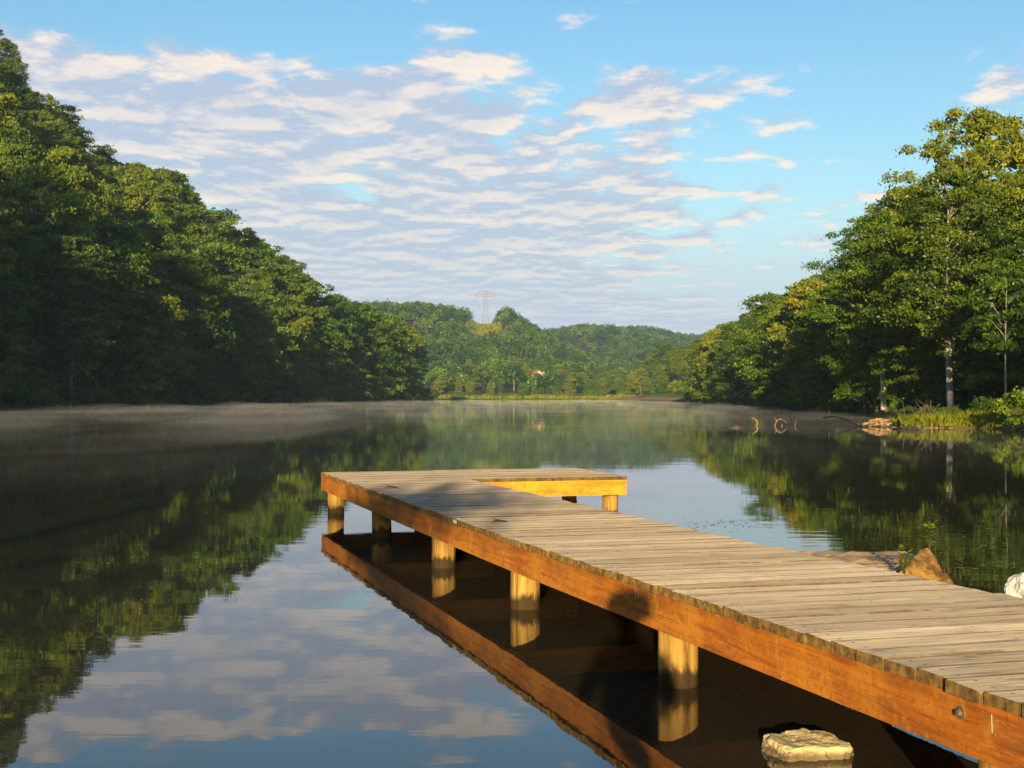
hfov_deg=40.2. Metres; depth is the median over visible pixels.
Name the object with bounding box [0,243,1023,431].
ground
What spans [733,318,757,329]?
broadleaf tree
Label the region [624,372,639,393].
broadleaf tree
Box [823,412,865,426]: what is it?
fallen branch
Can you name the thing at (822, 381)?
broadleaf tree
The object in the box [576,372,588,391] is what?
broadleaf tree
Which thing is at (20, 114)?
broadleaf tree
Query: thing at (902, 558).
sprig plant
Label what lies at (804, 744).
rock
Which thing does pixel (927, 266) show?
broadleaf tree
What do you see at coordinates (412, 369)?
broadleaf tree
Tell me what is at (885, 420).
driftwood log
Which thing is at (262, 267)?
broadleaf tree
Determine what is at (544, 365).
broadleaf tree
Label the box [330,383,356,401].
bush
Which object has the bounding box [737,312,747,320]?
broadleaf tree
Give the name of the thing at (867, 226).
pale trunk tree
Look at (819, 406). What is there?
bush
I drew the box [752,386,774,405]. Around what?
bush
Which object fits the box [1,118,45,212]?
broadleaf tree
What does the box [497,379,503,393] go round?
broadleaf tree
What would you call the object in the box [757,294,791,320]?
broadleaf tree
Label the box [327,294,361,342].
broadleaf tree
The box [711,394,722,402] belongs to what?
bush
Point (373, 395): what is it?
bush
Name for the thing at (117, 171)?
broadleaf tree
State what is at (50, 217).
broadleaf tree
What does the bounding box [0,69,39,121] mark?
broadleaf tree
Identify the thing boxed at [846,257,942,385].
broadleaf tree
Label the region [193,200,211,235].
broadleaf tree
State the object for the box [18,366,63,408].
bush
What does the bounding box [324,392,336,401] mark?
bush
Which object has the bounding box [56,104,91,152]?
broadleaf tree
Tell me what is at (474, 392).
bush
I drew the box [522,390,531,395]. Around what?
bush
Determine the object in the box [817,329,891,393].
broadleaf tree
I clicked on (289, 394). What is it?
bush
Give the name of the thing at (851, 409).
bush
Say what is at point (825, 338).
broadleaf tree
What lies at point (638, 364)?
broadleaf tree
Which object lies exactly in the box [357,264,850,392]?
hillside forest
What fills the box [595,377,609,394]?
broadleaf tree
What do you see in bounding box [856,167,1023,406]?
pale trunk tree
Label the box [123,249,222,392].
broadleaf tree
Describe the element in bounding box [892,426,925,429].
floating log
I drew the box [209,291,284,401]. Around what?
broadleaf tree
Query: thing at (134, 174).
broadleaf tree
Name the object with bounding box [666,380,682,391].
bush
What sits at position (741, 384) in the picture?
broadleaf tree
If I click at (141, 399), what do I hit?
bush
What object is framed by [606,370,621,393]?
broadleaf tree
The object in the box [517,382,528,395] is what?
broadleaf tree
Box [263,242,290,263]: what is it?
broadleaf tree
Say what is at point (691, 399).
bush
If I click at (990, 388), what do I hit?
broadleaf tree
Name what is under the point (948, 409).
bush
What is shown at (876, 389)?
broadleaf tree
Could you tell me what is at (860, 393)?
broadleaf tree
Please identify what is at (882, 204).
broadleaf tree
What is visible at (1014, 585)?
rock
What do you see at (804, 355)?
broadleaf tree
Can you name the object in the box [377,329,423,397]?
broadleaf tree
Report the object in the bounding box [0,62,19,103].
broadleaf tree
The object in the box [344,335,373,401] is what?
broadleaf tree
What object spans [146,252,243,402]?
broadleaf tree
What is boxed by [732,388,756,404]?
bush
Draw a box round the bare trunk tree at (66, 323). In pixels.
[28,236,121,407]
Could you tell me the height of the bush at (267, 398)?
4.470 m
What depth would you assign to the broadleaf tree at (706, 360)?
280.66 m
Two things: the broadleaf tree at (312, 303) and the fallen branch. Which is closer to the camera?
the fallen branch
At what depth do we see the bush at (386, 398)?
363.77 m
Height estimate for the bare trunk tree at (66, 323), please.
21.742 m
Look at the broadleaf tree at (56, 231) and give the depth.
173.98 m
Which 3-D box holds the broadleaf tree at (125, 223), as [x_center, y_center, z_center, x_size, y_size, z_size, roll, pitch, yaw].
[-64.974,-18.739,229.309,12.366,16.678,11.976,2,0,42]
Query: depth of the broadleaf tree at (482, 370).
638.54 m
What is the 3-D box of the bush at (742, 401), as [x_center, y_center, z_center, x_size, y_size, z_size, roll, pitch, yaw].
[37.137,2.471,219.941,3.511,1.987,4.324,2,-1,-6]
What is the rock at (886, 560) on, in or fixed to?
in the lake water
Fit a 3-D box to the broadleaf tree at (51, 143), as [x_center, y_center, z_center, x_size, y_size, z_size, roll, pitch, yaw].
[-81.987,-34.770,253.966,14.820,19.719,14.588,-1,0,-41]
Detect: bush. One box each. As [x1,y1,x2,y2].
[0,378,43,408]
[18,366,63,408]
[44,381,88,407]
[81,387,114,406]
[107,385,135,405]
[125,382,155,405]
[149,381,181,405]
[172,378,211,404]
[192,389,215,403]
[228,389,245,403]
[233,382,268,403]
[244,384,275,403]
[269,389,286,402]
[276,381,318,402]
[280,390,294,401]
[294,387,320,402]
[309,384,329,402]
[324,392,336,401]
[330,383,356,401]
[341,387,357,401]
[351,386,374,401]
[365,385,393,401]
[366,391,378,401]
[381,387,393,400]
[392,393,401,400]
[396,391,410,400]
[404,390,420,400]
[413,392,421,400]
[415,387,436,400]
[446,391,457,395]
[457,391,468,396]
[469,390,481,395]
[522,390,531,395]
[581,391,593,396]
[591,390,605,396]
[622,390,632,395]
[641,386,654,395]
[658,382,675,391]
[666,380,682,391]
[675,380,694,392]
[682,390,692,401]
[687,392,697,401]
[694,391,709,402]
[702,389,710,399]
[705,387,720,402]
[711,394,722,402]
[718,389,735,403]
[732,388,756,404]
[736,394,750,404]
[750,383,792,406]
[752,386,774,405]
[814,394,825,409]
[817,378,843,411]
[832,377,880,412]
[840,398,860,412]
[873,402,890,412]
[884,401,905,412]
[900,405,917,413]
[915,405,936,413]
[934,406,963,413]
[967,396,998,413]
[988,386,1023,426]
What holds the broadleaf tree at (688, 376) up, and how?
on the ground at (676, 396)
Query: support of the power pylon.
on the clearing grass at (486, 327)
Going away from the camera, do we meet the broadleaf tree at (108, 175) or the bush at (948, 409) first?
the bush at (948, 409)
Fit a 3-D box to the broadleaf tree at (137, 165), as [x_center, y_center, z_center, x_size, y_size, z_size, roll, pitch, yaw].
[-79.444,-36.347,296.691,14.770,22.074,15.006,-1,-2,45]
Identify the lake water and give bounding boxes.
[0,399,1023,767]
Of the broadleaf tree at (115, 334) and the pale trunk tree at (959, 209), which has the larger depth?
the broadleaf tree at (115, 334)
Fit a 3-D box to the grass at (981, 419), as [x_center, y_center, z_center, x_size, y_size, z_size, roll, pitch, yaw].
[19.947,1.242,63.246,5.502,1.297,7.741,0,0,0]
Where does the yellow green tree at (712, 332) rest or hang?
on the ground at (676, 396)
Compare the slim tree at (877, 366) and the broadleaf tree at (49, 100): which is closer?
the slim tree at (877, 366)
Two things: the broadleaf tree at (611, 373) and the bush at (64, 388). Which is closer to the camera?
the bush at (64, 388)
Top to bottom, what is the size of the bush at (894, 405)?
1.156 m
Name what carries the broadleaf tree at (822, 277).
on the ground at (676, 396)
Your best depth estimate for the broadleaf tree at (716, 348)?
261.38 m
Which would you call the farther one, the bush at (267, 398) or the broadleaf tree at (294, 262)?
the broadleaf tree at (294, 262)
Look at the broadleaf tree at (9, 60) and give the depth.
327.54 m
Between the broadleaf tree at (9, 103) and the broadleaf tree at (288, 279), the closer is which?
the broadleaf tree at (9, 103)
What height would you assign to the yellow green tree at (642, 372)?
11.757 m
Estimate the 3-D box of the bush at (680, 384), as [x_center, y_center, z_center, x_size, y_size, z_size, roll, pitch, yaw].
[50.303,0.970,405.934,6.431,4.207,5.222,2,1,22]
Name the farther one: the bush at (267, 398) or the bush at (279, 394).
the bush at (279, 394)
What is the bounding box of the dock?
[321,468,1023,767]
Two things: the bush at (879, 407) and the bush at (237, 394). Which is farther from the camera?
the bush at (237, 394)
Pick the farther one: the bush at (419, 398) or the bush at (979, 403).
the bush at (419, 398)
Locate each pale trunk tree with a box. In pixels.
[797,210,931,409]
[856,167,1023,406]
[914,203,969,255]
[950,187,1021,369]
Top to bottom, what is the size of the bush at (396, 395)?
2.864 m
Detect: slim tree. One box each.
[870,327,916,408]
[958,266,1023,402]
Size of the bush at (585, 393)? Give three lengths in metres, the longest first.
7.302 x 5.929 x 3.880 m
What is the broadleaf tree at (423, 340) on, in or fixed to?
on the ground at (676, 396)
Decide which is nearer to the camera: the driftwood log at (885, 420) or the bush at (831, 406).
the driftwood log at (885, 420)
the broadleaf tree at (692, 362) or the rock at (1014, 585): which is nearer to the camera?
the rock at (1014, 585)
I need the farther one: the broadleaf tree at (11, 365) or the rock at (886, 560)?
the broadleaf tree at (11, 365)
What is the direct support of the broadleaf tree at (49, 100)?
on the ground at (676, 396)
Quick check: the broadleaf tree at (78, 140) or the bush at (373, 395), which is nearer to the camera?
the broadleaf tree at (78, 140)
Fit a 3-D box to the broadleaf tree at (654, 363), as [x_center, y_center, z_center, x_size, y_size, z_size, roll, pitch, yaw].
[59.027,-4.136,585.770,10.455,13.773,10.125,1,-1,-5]
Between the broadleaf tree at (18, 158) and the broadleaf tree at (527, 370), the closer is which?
the broadleaf tree at (18, 158)
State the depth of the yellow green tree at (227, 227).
349.03 m
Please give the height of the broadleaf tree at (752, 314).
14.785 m
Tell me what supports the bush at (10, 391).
on the ground at (676, 396)
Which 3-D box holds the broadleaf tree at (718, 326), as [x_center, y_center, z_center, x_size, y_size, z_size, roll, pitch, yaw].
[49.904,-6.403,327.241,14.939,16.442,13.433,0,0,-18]
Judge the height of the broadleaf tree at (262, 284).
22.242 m
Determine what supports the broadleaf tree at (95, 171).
on the ground at (676, 396)
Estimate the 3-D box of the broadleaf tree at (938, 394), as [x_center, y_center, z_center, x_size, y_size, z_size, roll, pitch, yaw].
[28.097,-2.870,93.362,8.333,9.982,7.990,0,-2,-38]
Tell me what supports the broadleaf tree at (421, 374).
on the ground at (676, 396)
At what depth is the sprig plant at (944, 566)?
10.04 m
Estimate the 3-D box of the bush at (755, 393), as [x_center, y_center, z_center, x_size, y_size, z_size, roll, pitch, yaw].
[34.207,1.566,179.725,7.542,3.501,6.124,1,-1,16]
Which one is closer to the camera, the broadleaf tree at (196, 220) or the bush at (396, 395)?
the broadleaf tree at (196, 220)
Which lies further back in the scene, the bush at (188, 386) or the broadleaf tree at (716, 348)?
the broadleaf tree at (716, 348)
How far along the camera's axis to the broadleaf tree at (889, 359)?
96.53 m
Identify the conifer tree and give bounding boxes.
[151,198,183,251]
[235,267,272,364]
[304,286,330,365]
[663,348,681,381]
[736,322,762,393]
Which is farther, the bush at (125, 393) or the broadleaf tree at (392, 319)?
the broadleaf tree at (392, 319)
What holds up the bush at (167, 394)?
on the ground at (676, 396)
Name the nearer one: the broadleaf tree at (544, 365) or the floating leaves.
the floating leaves
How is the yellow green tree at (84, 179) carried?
on the ground at (676, 396)
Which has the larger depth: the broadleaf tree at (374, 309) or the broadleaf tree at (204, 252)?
the broadleaf tree at (374, 309)
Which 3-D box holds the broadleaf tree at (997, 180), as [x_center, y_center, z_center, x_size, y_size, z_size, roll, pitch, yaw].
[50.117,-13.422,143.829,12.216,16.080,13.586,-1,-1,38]
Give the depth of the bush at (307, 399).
290.98 m
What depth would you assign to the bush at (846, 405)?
118.16 m
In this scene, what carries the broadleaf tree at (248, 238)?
on the ground at (676, 396)
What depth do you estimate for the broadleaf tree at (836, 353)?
118.66 m
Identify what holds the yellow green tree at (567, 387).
on the ground at (676, 396)
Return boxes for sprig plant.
[895,544,913,573]
[923,520,938,549]
[937,551,949,575]
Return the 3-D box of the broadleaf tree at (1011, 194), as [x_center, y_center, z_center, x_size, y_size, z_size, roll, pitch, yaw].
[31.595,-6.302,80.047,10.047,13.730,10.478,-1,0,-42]
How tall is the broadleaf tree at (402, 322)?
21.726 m
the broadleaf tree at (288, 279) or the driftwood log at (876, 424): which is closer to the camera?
the driftwood log at (876, 424)
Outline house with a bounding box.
[531,370,542,383]
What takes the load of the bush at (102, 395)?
on the ground at (676, 396)
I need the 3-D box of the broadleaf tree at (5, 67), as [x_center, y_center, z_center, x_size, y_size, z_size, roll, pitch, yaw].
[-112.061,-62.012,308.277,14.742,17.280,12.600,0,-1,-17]
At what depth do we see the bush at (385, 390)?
356.05 m
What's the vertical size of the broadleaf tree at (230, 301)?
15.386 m
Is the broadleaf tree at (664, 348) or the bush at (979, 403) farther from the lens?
the broadleaf tree at (664, 348)
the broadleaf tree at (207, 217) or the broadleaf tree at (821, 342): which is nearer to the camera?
the broadleaf tree at (821, 342)
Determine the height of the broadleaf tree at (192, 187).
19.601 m
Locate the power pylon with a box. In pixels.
[474,290,496,323]
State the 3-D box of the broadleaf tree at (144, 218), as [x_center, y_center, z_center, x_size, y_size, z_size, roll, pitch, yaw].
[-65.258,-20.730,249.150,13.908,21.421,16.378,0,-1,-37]
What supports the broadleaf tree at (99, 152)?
on the ground at (676, 396)
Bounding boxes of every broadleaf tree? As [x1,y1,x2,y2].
[0,29,24,73]
[0,38,31,94]
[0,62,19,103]
[0,63,31,108]
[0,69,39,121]
[0,78,47,123]
[0,82,22,164]
[0,93,35,146]
[0,124,57,244]
[0,141,45,256]
[0,159,105,337]
[0,197,47,385]
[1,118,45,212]
[9,219,141,384]
[17,186,104,286]
[19,215,181,388]
[26,93,74,144]
[26,110,55,148]
[35,109,78,139]
[38,139,99,192]
[42,123,105,164]
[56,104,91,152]
[67,159,107,200]
[80,143,119,176]
[82,183,132,228]
[85,149,112,173]
[85,168,113,190]
[95,164,146,209]
[98,257,189,400]
[100,219,153,301]
[107,155,117,165]
[108,214,142,235]
[109,242,133,343]
[110,166,175,247]
[111,162,170,237]
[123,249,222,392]
[129,207,188,286]
[142,170,206,238]
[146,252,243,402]
[148,166,198,230]
[167,208,254,293]
[170,242,213,303]
[172,211,211,243]
[184,271,233,353]
[185,183,195,191]
[188,244,211,301]
[190,191,206,211]
[191,319,245,400]
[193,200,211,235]
[196,286,240,353]
[199,204,215,232]
[208,227,280,298]
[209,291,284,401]
[220,258,300,328]
[220,292,306,403]
[223,238,276,273]
[241,277,283,371]
[254,261,330,363]
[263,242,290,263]
[269,293,322,388]
[277,258,312,278]
[277,280,319,374]
[287,305,355,399]
[306,281,342,346]
[311,327,357,394]
[314,293,367,384]
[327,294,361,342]
[338,302,398,391]
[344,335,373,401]
[355,312,418,395]
[357,303,381,358]
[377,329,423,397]
[378,333,422,391]
[392,315,418,375]
[404,326,426,390]
[408,329,431,383]
[443,372,454,387]
[453,380,462,393]
[464,359,475,375]
[472,365,484,377]
[485,382,494,394]
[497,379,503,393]
[506,361,519,378]
[515,358,528,367]
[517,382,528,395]
[521,364,530,380]
[530,386,537,394]
[538,362,550,371]
[538,386,543,394]
[545,386,551,394]
[551,386,557,395]
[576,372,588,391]
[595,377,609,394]
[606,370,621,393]
[614,375,632,394]
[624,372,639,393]
[630,360,647,388]
[642,358,662,385]
[651,343,676,381]
[653,364,671,386]
[666,346,689,380]
[678,337,714,399]
[681,354,693,378]
[697,348,724,395]
[698,322,733,377]
[704,323,755,394]
[709,333,759,401]
[713,333,746,389]
[727,290,806,391]
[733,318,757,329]
[735,340,788,389]
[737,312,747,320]
[744,304,761,320]
[747,318,783,387]
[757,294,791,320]
[760,281,828,386]
[777,310,823,393]
[778,286,838,394]
[797,288,849,405]
[811,182,941,404]
[811,273,862,394]
[814,295,890,413]
[816,271,846,283]
[816,276,840,393]
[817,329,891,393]
[824,270,845,282]
[824,277,892,401]
[825,246,912,401]
[842,305,933,404]
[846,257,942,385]
[863,289,954,408]
[865,265,978,407]
[877,105,1023,390]
[904,246,1008,398]
[910,229,969,361]
[921,240,1021,398]
[941,212,1023,390]
[974,163,1023,374]
[993,175,1011,182]
[999,169,1023,179]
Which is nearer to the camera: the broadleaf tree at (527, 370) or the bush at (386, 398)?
the bush at (386, 398)
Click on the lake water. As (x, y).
(200, 587)
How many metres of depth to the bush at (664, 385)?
456.48 m
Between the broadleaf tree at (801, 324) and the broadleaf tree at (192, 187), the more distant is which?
the broadleaf tree at (192, 187)
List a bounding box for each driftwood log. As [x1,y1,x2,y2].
[861,421,878,425]
[869,418,884,420]
[869,422,890,426]
[879,419,892,422]
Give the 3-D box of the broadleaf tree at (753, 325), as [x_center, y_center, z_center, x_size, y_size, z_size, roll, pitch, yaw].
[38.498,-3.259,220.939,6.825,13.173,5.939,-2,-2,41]
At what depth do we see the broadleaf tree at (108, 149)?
317.27 m
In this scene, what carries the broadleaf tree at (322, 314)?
on the ground at (676, 396)
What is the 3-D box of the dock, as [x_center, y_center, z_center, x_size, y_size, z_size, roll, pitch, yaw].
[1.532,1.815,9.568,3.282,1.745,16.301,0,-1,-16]
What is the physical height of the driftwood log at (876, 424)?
0.228 m
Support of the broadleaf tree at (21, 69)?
on the ground at (676, 396)
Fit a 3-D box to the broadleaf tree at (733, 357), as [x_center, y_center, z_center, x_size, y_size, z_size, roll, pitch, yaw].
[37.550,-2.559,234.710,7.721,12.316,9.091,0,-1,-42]
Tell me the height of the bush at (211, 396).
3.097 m
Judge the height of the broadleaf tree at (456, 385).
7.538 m
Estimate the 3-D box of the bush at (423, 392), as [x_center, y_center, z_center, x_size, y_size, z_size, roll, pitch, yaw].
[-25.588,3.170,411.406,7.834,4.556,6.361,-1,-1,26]
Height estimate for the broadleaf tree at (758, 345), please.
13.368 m
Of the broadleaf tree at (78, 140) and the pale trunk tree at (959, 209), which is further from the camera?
the broadleaf tree at (78, 140)
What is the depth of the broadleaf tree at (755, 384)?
202.36 m
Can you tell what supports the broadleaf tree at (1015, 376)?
on the ground at (676, 396)
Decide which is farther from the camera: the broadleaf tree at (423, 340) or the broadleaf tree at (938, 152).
the broadleaf tree at (423, 340)
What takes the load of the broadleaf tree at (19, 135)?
on the ground at (676, 396)
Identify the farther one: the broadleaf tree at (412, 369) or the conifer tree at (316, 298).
the broadleaf tree at (412, 369)
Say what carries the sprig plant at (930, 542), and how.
on the rock at (926, 564)
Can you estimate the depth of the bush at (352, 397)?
326.79 m
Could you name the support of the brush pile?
on the grass at (981, 419)
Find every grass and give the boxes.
[426,392,639,398]
[469,319,499,336]
[887,401,1020,427]
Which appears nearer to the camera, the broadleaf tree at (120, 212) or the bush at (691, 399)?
the broadleaf tree at (120, 212)
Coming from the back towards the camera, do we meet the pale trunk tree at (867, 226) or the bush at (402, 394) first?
the bush at (402, 394)
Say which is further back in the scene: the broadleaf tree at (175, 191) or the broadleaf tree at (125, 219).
the broadleaf tree at (175, 191)
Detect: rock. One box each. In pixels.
[761,728,853,761]
[801,550,916,572]
[899,548,953,584]
[1004,573,1023,597]
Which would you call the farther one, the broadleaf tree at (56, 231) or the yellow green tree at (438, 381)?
the yellow green tree at (438, 381)
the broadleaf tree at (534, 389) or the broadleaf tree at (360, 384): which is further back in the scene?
the broadleaf tree at (534, 389)
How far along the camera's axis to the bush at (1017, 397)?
57.06 m
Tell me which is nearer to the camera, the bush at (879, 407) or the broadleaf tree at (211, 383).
the bush at (879, 407)
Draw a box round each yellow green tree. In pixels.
[35,144,118,236]
[212,218,236,272]
[431,379,444,393]
[464,380,475,393]
[562,375,578,393]
[630,368,652,394]
[694,328,722,387]
[763,277,827,397]
[927,112,1023,211]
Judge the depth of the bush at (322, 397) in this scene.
299.52 m
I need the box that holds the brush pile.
[887,400,957,417]
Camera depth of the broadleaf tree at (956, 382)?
89.85 m
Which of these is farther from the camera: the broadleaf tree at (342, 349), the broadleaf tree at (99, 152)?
the broadleaf tree at (342, 349)
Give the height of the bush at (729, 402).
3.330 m
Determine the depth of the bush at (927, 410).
81.67 m
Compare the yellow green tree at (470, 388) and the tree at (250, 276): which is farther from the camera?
the yellow green tree at (470, 388)
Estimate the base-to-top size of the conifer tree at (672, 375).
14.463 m
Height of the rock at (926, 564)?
0.791 m
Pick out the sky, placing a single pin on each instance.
(665, 164)
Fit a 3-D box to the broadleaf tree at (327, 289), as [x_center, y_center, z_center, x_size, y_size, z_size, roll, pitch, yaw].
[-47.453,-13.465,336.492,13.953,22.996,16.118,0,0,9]
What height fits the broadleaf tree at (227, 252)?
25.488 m
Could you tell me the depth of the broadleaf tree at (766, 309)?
178.00 m
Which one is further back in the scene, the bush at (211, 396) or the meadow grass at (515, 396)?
the meadow grass at (515, 396)
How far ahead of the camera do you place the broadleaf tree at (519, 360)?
663.88 m
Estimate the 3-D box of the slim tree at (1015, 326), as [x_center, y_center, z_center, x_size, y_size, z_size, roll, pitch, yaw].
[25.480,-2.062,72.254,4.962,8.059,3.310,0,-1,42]
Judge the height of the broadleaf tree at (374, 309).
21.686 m
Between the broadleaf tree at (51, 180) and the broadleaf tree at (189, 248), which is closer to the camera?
the broadleaf tree at (51, 180)
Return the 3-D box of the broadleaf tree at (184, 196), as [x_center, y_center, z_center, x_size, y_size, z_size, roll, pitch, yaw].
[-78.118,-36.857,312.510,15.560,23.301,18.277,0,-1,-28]
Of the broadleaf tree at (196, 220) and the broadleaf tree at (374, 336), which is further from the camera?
the broadleaf tree at (374, 336)
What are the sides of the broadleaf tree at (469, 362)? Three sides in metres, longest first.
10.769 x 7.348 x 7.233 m
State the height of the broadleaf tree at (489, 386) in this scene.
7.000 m
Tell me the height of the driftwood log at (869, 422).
0.217 m
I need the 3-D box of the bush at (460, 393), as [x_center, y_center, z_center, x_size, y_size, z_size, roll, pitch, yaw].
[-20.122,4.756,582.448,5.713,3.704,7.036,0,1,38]
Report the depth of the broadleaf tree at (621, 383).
598.23 m
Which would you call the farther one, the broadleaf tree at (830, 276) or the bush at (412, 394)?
the bush at (412, 394)
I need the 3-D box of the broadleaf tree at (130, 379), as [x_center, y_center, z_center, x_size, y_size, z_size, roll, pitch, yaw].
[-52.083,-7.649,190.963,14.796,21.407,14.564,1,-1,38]
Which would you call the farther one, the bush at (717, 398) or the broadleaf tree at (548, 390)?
the broadleaf tree at (548, 390)
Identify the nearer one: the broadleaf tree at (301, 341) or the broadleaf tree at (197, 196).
the broadleaf tree at (301, 341)
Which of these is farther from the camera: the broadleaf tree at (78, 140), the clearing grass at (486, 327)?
the clearing grass at (486, 327)
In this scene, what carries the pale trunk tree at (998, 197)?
on the ground at (676, 396)
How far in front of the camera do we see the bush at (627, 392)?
580.11 m
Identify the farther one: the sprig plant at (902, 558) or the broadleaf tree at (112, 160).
the broadleaf tree at (112, 160)
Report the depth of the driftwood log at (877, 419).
63.93 m
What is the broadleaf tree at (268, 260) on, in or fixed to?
on the ground at (676, 396)
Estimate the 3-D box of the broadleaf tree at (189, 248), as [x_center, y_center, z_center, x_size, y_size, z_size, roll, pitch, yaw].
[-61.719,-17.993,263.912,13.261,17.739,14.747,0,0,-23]
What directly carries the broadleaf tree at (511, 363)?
on the ground at (676, 396)
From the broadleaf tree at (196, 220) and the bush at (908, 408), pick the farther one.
the broadleaf tree at (196, 220)
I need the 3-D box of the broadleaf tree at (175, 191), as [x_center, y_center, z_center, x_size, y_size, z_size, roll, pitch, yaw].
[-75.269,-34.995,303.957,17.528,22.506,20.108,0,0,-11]
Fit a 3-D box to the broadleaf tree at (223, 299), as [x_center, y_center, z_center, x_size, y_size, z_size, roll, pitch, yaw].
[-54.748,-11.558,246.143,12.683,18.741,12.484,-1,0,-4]
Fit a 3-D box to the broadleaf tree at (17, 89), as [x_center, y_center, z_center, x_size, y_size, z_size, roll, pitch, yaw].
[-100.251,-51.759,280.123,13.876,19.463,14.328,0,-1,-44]
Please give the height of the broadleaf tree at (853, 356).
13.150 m
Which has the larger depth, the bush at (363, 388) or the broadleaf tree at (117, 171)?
the bush at (363, 388)
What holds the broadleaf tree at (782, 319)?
on the ground at (676, 396)
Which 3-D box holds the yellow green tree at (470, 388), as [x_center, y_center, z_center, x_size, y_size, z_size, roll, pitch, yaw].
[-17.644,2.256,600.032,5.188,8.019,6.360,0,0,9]
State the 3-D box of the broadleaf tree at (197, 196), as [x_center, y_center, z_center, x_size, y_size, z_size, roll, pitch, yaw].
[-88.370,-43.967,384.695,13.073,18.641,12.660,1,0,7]
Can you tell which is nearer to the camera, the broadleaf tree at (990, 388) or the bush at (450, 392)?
the broadleaf tree at (990, 388)
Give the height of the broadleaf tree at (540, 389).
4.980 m
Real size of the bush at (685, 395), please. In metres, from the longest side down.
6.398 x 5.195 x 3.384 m
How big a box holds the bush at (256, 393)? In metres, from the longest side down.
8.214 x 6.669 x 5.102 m
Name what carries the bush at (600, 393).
on the ground at (676, 396)
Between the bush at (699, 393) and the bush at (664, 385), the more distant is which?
the bush at (664, 385)
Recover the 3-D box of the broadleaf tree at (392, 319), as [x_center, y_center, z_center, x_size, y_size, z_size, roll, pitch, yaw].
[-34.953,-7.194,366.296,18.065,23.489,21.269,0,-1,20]
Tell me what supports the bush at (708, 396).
on the ground at (676, 396)
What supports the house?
on the ground at (676, 396)
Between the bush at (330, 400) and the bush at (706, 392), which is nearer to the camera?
the bush at (706, 392)
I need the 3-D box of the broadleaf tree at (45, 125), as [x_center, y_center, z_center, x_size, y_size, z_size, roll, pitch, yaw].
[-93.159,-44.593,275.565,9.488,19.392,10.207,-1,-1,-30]
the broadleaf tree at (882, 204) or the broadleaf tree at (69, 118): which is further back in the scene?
the broadleaf tree at (69, 118)
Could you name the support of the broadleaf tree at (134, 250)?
on the ground at (676, 396)
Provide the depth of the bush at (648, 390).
508.83 m
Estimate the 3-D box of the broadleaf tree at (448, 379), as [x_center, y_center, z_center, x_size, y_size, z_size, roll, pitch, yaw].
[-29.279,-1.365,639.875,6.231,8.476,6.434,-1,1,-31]
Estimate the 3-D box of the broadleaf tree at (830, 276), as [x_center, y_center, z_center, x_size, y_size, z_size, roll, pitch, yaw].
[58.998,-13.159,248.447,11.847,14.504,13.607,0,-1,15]
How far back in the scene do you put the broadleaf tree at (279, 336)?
251.16 m
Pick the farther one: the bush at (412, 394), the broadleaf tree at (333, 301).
the bush at (412, 394)
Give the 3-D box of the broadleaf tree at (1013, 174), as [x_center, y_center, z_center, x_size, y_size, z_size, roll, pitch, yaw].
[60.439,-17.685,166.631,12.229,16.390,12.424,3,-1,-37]
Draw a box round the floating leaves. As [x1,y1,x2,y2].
[684,508,1023,568]
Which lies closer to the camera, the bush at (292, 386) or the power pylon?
the bush at (292, 386)
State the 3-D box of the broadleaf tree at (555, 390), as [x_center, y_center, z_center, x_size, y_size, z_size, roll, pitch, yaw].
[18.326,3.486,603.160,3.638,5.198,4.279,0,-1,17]
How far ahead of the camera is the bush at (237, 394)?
238.51 m
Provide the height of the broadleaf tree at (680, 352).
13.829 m
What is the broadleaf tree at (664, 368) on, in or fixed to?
on the ground at (676, 396)
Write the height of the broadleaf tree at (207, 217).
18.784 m
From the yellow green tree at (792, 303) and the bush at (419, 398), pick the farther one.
the bush at (419, 398)
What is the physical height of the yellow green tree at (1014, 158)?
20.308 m
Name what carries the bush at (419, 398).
on the ground at (676, 396)
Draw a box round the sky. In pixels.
[0,0,1023,339]

